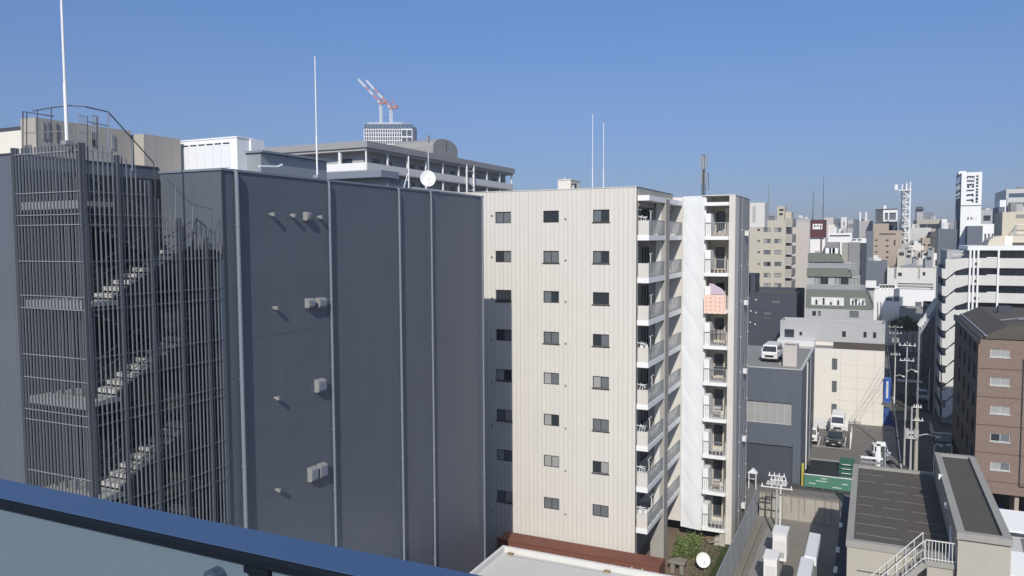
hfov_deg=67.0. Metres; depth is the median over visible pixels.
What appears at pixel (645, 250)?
window
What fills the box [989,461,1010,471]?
window
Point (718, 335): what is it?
balcony item
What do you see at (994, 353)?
window
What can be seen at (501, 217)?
window
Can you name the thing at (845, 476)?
green roof sheet
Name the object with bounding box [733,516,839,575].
courtyard floor
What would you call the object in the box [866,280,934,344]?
white clinic building
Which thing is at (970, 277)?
white balcony apartments
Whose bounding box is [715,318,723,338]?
window
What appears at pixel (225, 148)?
door panel
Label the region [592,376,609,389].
window
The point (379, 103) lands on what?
tower crane
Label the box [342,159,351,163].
window
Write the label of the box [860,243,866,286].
stair block
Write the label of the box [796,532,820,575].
white duct
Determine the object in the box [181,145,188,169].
door panel
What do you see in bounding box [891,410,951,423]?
crossing paving
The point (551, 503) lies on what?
window
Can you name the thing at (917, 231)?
building
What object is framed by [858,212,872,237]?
grey slab building
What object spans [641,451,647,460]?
window
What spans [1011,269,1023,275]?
window
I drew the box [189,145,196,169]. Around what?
door panel
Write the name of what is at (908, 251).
roof unit
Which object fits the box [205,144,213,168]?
door panel
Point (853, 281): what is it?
window
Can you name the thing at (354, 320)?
charcoal building
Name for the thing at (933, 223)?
deck building
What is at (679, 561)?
stone bench
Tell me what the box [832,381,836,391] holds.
window
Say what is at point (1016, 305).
window
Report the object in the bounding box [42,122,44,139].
slot window
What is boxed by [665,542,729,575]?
grass
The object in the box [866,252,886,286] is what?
building
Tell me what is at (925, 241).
reddish house
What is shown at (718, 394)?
window
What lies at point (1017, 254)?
window
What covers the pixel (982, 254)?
window
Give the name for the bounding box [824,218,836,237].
beige slab building
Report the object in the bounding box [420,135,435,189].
satellite dish
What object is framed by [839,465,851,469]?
green roof sheet
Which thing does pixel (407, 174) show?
antenna stay
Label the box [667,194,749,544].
balcony wing
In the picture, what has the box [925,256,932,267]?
roof unit
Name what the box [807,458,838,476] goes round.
dark shed
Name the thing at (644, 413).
window
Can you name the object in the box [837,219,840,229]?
glass office block
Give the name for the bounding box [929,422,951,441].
garden wall
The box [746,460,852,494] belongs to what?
side road
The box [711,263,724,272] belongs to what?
balcony item
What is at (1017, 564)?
sheet roof
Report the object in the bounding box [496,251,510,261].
window
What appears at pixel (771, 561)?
ventilation box
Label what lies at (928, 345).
shaded street block
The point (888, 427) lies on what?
pavement
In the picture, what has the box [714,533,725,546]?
concrete block
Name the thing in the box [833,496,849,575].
side passage roof
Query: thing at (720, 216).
window
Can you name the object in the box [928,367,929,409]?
utility pole
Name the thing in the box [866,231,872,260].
glass stair tower
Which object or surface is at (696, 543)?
shrub
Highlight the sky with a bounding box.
[0,0,1023,229]
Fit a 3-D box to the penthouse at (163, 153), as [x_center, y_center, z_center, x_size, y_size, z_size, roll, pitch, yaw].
[-17.135,-5.806,36.739,1.600,2.651,2.084,1,4,25]
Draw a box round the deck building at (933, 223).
[913,207,940,230]
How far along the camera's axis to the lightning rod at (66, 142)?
22.28 m
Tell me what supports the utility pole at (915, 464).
on the road at (926, 443)
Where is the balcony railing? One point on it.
(47, 532)
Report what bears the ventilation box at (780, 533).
on the courtyard floor
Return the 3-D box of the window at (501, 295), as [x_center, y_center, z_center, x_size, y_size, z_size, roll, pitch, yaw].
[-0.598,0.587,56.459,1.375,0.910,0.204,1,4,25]
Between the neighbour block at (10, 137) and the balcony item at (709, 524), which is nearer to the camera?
the neighbour block at (10, 137)
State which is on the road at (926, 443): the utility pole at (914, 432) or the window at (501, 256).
the utility pole at (914, 432)
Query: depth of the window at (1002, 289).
96.76 m
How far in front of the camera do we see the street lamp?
75.80 m
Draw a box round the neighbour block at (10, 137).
[0,126,21,153]
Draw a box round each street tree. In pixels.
[887,318,914,347]
[891,315,920,344]
[907,319,920,354]
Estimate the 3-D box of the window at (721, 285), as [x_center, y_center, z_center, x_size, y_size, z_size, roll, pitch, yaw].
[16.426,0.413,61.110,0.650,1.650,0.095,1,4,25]
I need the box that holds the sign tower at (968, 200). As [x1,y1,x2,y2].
[955,171,982,244]
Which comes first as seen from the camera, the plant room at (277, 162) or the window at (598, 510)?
the plant room at (277, 162)
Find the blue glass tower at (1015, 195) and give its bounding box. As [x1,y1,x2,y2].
[995,184,1023,211]
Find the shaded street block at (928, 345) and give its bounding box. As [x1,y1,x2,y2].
[921,301,937,401]
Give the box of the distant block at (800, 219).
[796,216,811,221]
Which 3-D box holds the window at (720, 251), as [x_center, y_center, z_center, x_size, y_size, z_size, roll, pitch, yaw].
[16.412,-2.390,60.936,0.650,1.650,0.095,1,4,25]
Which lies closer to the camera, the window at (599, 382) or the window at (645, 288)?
the window at (599, 382)
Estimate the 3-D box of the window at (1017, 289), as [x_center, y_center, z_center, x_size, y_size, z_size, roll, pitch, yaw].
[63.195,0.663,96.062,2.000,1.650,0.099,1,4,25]
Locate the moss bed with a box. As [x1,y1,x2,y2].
[710,547,727,575]
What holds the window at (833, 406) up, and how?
in the cream warehouse
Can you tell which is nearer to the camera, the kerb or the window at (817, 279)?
the kerb
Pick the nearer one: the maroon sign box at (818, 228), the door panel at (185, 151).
the door panel at (185, 151)
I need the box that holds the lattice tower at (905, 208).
[895,182,911,244]
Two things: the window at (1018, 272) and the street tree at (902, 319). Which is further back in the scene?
the street tree at (902, 319)
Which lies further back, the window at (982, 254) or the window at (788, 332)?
the window at (788, 332)
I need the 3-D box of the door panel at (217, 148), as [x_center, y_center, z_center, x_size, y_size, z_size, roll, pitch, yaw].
[-13.942,-6.275,36.650,0.469,1.166,0.031,1,4,25]
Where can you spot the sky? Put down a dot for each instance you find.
(865, 99)
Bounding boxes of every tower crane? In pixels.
[357,78,387,122]
[365,80,397,122]
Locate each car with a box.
[825,428,844,446]
[869,442,890,462]
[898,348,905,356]
[915,389,927,401]
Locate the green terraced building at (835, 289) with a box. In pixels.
[806,242,873,319]
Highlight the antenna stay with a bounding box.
[404,156,408,187]
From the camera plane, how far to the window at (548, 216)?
54.56 m
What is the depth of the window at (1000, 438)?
64.49 m
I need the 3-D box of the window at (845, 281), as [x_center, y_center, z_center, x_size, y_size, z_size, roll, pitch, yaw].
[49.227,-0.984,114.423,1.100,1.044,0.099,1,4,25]
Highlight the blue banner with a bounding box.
[883,377,890,402]
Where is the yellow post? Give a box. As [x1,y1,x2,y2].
[801,463,803,485]
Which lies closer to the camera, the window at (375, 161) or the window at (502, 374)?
the window at (502, 374)
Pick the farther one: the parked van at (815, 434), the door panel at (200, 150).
the parked van at (815, 434)
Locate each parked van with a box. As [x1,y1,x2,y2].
[761,341,782,361]
[812,423,818,443]
[829,409,845,430]
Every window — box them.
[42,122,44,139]
[46,122,49,139]
[92,132,94,146]
[111,134,114,148]
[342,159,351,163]
[372,159,378,163]
[495,290,511,302]
[495,369,512,381]
[496,212,510,222]
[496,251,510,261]
[496,329,511,340]
[496,409,512,422]
[496,490,512,503]
[497,449,511,461]
[542,251,559,263]
[542,331,559,344]
[543,211,558,222]
[544,291,558,302]
[544,372,558,384]
[544,414,558,425]
[544,455,558,467]
[544,497,558,509]
[591,461,608,475]
[592,209,609,222]
[592,251,609,263]
[592,292,609,305]
[592,334,609,347]
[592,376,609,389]
[592,418,609,432]
[593,504,608,517]
[641,368,647,386]
[641,410,647,423]
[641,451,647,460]
[642,209,648,219]
[642,247,648,262]
[642,284,648,305]
[642,326,647,344]
[713,460,721,481]
[713,496,721,516]
[714,389,722,410]
[714,425,722,445]
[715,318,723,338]
[715,354,722,374]
[716,211,724,232]
[716,247,724,267]
[716,283,723,294]
[747,400,791,424]
[752,206,755,221]
[772,300,779,303]
[784,329,793,336]
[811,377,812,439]
[815,277,822,283]
[820,277,827,283]
[831,404,836,414]
[832,358,836,369]
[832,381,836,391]
[835,278,843,284]
[841,278,848,284]
[849,311,858,317]
[850,278,857,284]
[894,289,899,300]
[920,224,937,228]
[980,252,995,257]
[980,269,995,274]
[980,286,995,292]
[980,303,998,306]
[983,215,989,220]
[989,349,1010,358]
[989,377,1010,386]
[989,405,1010,415]
[989,433,1010,443]
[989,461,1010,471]
[996,252,1014,257]
[996,269,1014,275]
[996,286,1014,292]
[1009,193,1023,197]
[1011,252,1023,257]
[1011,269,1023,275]
[1011,287,1023,292]
[1011,304,1023,307]
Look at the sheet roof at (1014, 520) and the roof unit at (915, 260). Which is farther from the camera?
the roof unit at (915, 260)
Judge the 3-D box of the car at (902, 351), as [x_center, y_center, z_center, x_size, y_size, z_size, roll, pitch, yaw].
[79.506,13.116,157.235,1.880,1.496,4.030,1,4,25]
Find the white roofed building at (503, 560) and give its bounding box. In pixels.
[470,545,671,575]
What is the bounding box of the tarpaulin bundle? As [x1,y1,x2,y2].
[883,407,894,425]
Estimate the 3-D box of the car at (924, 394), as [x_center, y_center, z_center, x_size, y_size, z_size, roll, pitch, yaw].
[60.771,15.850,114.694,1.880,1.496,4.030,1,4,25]
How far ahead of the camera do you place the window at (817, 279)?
115.95 m
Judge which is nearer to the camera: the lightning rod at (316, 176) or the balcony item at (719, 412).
the lightning rod at (316, 176)
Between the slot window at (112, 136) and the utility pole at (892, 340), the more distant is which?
the utility pole at (892, 340)
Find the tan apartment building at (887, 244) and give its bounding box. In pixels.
[873,223,901,265]
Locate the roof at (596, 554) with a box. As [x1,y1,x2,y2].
[496,531,664,573]
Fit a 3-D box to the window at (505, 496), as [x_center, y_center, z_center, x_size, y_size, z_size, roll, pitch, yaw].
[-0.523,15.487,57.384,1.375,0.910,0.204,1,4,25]
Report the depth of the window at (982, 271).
97.42 m
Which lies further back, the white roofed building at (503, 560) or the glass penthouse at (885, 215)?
the glass penthouse at (885, 215)
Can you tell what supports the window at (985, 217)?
in the grey striped offices
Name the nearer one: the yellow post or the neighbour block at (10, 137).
the neighbour block at (10, 137)
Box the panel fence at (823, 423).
[813,417,847,430]
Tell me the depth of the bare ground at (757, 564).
58.96 m
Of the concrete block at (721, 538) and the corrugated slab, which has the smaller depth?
the concrete block at (721, 538)
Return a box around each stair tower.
[10,105,231,524]
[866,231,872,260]
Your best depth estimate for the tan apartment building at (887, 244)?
193.32 m
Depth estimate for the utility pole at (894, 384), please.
104.83 m
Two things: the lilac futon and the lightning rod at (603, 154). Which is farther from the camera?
the lilac futon
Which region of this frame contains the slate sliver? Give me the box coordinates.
[992,207,1004,223]
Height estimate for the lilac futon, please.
0.850 m
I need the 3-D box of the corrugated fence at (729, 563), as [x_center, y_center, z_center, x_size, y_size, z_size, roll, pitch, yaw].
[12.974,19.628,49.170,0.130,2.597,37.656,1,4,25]
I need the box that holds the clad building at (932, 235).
[928,231,937,252]
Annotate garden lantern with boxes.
[748,468,757,488]
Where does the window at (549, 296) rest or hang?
in the cream apartment building at (575, 312)
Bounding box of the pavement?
[883,351,1023,552]
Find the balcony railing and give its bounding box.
[0,479,480,575]
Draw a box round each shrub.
[670,532,693,560]
[679,530,704,559]
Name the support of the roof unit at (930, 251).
on the cream white building at (913, 273)
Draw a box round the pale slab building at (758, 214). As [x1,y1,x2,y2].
[750,202,767,227]
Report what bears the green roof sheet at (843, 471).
on the green roof sheet at (845, 476)
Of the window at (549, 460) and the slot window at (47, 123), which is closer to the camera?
the slot window at (47, 123)
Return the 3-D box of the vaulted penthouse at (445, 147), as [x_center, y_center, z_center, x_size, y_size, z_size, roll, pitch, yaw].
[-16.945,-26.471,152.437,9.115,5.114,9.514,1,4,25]
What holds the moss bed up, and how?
on the yard soil
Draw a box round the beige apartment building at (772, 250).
[749,206,795,286]
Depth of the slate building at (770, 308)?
120.27 m
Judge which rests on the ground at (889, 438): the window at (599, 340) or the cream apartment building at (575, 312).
the cream apartment building at (575, 312)
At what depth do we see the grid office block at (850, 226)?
292.54 m
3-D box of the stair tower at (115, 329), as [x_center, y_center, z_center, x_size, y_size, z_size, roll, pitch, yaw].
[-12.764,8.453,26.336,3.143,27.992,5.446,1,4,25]
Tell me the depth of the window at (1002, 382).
64.25 m
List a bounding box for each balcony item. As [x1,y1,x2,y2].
[708,446,722,455]
[708,518,721,528]
[710,329,725,340]
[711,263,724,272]
[711,366,725,377]
[712,479,719,490]
[713,406,720,418]
[714,229,726,235]
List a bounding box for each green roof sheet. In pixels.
[839,457,854,465]
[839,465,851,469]
[839,467,852,474]
[839,473,851,478]
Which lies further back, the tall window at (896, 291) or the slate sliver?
the slate sliver
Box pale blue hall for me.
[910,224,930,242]
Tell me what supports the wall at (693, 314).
hanging from the balcony wing
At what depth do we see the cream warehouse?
100.17 m
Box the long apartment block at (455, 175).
[264,140,514,192]
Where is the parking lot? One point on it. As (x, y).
(863, 439)
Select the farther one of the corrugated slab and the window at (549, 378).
the corrugated slab
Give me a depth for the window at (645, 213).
58.79 m
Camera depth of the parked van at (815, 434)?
90.24 m
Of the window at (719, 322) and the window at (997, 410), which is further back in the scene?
the window at (997, 410)
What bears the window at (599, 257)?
in the cream apartment building at (575, 312)
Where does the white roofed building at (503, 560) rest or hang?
on the ground at (889, 438)
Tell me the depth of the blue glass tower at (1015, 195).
287.18 m
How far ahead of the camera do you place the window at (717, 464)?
61.99 m
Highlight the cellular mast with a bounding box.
[700,155,708,195]
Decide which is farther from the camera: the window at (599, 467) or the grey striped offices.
the grey striped offices
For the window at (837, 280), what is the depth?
114.79 m
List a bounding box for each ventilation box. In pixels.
[763,549,779,575]
[772,525,789,564]
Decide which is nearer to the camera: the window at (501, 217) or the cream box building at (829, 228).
the window at (501, 217)
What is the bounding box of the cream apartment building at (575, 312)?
[460,186,681,560]
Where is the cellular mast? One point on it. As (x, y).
(703, 164)
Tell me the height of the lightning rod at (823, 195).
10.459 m
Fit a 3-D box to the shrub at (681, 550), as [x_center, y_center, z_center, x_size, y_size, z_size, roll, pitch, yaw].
[12.787,19.493,58.038,1.754,1.822,2.978,1,4,25]
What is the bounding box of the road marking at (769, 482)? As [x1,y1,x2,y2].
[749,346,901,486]
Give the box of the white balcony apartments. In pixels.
[935,245,1023,422]
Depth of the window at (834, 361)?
100.91 m
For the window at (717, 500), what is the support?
in the balcony wing
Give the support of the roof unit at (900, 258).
on the cream white building at (913, 273)
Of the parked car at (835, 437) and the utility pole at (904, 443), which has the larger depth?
the parked car at (835, 437)
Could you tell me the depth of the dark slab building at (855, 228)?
264.45 m
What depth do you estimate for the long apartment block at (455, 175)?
129.62 m
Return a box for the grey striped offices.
[981,203,992,223]
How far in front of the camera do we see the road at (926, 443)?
99.13 m
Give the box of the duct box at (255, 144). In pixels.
[249,139,263,150]
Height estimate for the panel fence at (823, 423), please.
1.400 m
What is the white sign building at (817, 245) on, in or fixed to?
on the ground at (889, 438)
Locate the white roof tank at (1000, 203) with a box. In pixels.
[996,200,1005,211]
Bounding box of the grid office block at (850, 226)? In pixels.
[848,220,852,232]
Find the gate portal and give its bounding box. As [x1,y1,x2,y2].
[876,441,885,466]
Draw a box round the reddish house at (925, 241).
[920,238,930,245]
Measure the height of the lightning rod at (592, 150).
5.858 m
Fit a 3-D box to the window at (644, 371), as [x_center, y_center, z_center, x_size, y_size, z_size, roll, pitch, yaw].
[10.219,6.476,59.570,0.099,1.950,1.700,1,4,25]
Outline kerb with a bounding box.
[737,520,766,575]
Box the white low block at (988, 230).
[981,224,993,242]
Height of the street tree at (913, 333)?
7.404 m
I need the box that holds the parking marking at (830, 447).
[817,437,851,449]
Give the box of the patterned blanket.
[704,294,725,313]
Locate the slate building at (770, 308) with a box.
[748,273,804,345]
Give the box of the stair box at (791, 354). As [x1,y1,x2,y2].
[783,342,798,366]
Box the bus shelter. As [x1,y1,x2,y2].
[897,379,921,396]
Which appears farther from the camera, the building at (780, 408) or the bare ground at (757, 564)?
the building at (780, 408)
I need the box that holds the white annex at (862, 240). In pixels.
[852,238,866,242]
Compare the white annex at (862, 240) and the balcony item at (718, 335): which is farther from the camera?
the white annex at (862, 240)
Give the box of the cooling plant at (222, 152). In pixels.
[181,136,251,169]
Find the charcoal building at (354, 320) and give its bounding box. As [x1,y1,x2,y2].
[0,153,485,572]
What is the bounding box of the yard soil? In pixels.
[639,526,727,575]
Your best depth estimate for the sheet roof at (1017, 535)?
55.83 m
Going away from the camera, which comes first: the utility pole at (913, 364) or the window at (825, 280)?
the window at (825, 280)
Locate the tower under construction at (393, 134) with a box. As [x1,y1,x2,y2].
[364,123,416,145]
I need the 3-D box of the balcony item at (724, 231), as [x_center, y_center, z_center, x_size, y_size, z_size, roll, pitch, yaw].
[15.964,-4.226,59.258,0.980,0.540,0.254,1,4,25]
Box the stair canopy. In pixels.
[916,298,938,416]
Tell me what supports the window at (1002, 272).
in the white balcony apartments
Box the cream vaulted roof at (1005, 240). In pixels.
[982,236,1023,244]
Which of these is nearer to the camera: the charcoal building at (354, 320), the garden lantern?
the charcoal building at (354, 320)
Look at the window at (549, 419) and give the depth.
55.44 m
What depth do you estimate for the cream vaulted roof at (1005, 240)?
101.01 m
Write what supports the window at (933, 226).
in the deck building at (933, 223)
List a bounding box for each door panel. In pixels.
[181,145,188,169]
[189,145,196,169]
[197,144,205,168]
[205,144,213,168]
[214,143,221,167]
[222,142,230,167]
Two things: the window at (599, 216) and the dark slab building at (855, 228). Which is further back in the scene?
the dark slab building at (855, 228)
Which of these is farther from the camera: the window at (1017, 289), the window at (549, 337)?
the window at (1017, 289)
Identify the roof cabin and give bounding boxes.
[557,177,580,188]
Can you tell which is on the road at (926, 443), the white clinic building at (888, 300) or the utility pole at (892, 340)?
the utility pole at (892, 340)
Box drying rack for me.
[637,506,645,513]
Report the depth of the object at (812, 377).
88.08 m
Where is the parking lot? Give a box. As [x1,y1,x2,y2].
[807,426,883,466]
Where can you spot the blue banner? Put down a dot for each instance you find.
(887, 387)
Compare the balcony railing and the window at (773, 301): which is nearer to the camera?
the balcony railing
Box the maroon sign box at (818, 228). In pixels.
[810,220,826,237]
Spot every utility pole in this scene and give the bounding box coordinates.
[761,472,792,524]
[779,477,786,524]
[889,325,902,367]
[891,353,904,414]
[899,341,917,464]
[904,406,918,469]
[908,349,921,395]
[912,404,940,470]
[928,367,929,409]
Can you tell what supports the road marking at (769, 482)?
on the road at (926, 443)
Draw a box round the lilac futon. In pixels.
[709,283,724,294]
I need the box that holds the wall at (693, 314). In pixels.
[680,196,705,530]
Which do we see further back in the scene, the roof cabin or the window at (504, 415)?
the roof cabin
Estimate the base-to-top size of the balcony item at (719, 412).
0.850 m
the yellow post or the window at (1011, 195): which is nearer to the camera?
the yellow post
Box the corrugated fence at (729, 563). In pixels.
[716,490,757,575]
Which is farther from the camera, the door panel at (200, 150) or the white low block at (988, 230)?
the white low block at (988, 230)
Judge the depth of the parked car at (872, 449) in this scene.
83.35 m
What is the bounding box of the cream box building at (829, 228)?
[828,224,835,232]
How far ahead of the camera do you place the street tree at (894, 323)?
157.43 m
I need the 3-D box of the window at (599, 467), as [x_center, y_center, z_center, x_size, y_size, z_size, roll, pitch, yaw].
[6.203,12.560,54.041,1.296,0.910,0.204,1,4,25]
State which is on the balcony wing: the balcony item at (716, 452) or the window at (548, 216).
the balcony item at (716, 452)
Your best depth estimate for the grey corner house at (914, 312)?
164.42 m
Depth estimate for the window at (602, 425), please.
53.89 m
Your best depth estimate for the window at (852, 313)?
112.41 m
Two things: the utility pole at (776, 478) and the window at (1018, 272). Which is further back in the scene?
the window at (1018, 272)
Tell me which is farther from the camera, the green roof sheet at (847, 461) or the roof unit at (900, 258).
the roof unit at (900, 258)
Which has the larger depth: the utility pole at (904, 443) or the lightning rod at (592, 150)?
the utility pole at (904, 443)
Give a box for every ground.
[639,345,898,574]
[747,529,772,575]
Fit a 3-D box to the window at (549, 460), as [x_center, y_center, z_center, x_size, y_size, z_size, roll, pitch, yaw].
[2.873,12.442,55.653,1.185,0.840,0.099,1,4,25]
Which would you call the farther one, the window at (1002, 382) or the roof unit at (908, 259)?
the roof unit at (908, 259)
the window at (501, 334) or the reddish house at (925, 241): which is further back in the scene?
the reddish house at (925, 241)
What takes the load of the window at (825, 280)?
in the green terraced building at (835, 289)
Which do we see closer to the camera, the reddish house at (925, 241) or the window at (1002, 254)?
the window at (1002, 254)
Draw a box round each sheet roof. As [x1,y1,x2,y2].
[999,509,1023,533]
[1010,532,1023,538]
[1010,551,1023,575]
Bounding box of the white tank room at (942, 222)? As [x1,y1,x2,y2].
[940,219,946,228]
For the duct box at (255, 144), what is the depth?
37.14 m
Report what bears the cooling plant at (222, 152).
on the charcoal building at (354, 320)
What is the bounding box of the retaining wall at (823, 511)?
[759,490,840,526]
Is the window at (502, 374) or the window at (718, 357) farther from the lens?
the window at (718, 357)
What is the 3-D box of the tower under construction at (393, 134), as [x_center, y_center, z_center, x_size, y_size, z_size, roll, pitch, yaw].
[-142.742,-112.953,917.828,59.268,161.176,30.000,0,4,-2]
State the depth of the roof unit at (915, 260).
183.28 m
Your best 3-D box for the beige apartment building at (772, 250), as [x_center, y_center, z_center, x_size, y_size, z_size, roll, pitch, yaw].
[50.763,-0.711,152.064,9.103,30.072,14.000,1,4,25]
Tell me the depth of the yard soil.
59.88 m
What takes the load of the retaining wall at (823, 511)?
on the ground at (889, 438)
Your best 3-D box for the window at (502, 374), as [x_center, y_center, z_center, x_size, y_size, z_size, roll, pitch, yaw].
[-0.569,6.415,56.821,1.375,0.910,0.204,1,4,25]
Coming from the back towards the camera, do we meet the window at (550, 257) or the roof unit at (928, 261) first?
the roof unit at (928, 261)
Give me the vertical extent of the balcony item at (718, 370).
0.875 m
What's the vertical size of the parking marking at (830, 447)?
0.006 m
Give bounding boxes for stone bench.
[668,557,687,574]
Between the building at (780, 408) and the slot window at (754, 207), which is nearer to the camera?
the building at (780, 408)
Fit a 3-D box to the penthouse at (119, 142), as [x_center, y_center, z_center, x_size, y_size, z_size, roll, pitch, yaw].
[-18.835,-5.680,33.700,1.000,2.792,4.488,1,4,25]
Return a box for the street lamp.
[933,444,942,475]
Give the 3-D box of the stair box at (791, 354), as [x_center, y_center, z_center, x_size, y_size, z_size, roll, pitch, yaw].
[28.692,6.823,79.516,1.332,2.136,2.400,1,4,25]
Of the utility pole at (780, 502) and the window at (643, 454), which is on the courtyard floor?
the utility pole at (780, 502)
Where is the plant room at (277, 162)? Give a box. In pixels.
[245,150,333,178]
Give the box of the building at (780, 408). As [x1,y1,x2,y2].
[746,345,814,483]
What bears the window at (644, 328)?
in the cream apartment building at (575, 312)
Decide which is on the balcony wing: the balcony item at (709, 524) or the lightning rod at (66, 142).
the balcony item at (709, 524)
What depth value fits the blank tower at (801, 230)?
154.94 m
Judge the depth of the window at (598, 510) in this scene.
54.25 m
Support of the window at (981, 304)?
in the white balcony apartments
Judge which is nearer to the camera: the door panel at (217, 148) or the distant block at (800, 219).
the door panel at (217, 148)
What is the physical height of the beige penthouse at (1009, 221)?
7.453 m
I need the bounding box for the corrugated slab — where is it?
[935,213,958,306]
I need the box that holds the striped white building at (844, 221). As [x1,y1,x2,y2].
[841,217,847,232]
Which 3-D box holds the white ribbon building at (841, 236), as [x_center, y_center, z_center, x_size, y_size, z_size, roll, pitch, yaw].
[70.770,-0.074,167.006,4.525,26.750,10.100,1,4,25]
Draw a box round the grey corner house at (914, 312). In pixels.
[899,306,922,350]
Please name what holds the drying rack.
on the cream apartment building at (575, 312)
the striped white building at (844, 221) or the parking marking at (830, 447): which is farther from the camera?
the striped white building at (844, 221)
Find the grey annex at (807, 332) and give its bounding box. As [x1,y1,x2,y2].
[777,317,884,346]
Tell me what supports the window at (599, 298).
in the cream apartment building at (575, 312)
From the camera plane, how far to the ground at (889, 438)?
74.44 m
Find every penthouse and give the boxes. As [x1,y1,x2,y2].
[20,117,130,163]
[131,134,180,170]
[394,139,457,157]
[875,206,897,229]
[994,198,1023,235]
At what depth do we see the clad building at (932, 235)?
198.51 m
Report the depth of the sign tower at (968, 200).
128.22 m
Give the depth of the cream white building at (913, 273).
182.59 m
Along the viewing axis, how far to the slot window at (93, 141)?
33.73 m
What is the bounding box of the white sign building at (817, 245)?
[810,238,827,252]
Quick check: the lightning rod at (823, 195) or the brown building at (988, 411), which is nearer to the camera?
the brown building at (988, 411)
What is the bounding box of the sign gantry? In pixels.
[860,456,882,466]
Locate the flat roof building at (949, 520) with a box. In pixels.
[846,452,1012,575]
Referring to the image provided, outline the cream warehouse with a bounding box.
[799,341,884,425]
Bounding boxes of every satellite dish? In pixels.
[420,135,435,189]
[696,552,709,571]
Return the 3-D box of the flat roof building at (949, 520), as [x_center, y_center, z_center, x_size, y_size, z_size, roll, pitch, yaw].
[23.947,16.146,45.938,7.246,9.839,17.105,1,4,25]
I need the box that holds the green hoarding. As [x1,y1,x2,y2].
[804,473,851,491]
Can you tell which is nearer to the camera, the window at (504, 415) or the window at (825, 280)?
the window at (504, 415)
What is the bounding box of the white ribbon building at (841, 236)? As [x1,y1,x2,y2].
[828,225,852,255]
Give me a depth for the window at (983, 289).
97.53 m
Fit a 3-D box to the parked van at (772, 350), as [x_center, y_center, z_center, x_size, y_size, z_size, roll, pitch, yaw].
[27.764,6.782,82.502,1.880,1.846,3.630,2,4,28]
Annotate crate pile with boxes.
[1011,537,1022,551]
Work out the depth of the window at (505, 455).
57.23 m
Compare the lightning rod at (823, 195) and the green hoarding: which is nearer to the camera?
the green hoarding
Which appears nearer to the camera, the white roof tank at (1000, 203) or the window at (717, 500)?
the window at (717, 500)
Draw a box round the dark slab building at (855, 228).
[853,219,858,237]
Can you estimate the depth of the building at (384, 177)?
54.88 m
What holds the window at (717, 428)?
in the balcony wing
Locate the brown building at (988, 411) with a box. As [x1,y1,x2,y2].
[951,305,1023,510]
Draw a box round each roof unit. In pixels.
[897,251,904,267]
[905,254,911,264]
[906,249,911,262]
[913,256,916,264]
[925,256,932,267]
[928,247,932,266]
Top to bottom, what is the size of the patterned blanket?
1.480 m
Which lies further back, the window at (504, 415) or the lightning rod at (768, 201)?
the lightning rod at (768, 201)
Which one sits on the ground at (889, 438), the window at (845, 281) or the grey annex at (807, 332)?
the grey annex at (807, 332)
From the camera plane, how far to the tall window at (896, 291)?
172.28 m
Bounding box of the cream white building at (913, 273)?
[887,258,935,297]
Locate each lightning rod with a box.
[60,0,73,145]
[313,56,320,177]
[592,114,592,187]
[603,123,603,186]
[768,184,768,218]
[823,180,823,211]
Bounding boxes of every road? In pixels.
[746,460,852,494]
[886,345,951,479]
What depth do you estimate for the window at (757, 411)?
76.67 m
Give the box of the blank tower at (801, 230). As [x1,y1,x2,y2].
[792,222,809,317]
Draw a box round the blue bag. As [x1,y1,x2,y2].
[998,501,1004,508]
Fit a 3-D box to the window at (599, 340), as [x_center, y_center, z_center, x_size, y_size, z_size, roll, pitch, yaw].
[6.159,3.644,53.487,1.296,0.910,0.204,1,4,25]
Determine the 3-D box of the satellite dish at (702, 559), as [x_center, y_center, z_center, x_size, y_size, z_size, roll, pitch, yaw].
[13.722,19.774,55.497,0.852,1.516,0.685,-3,4,-36]

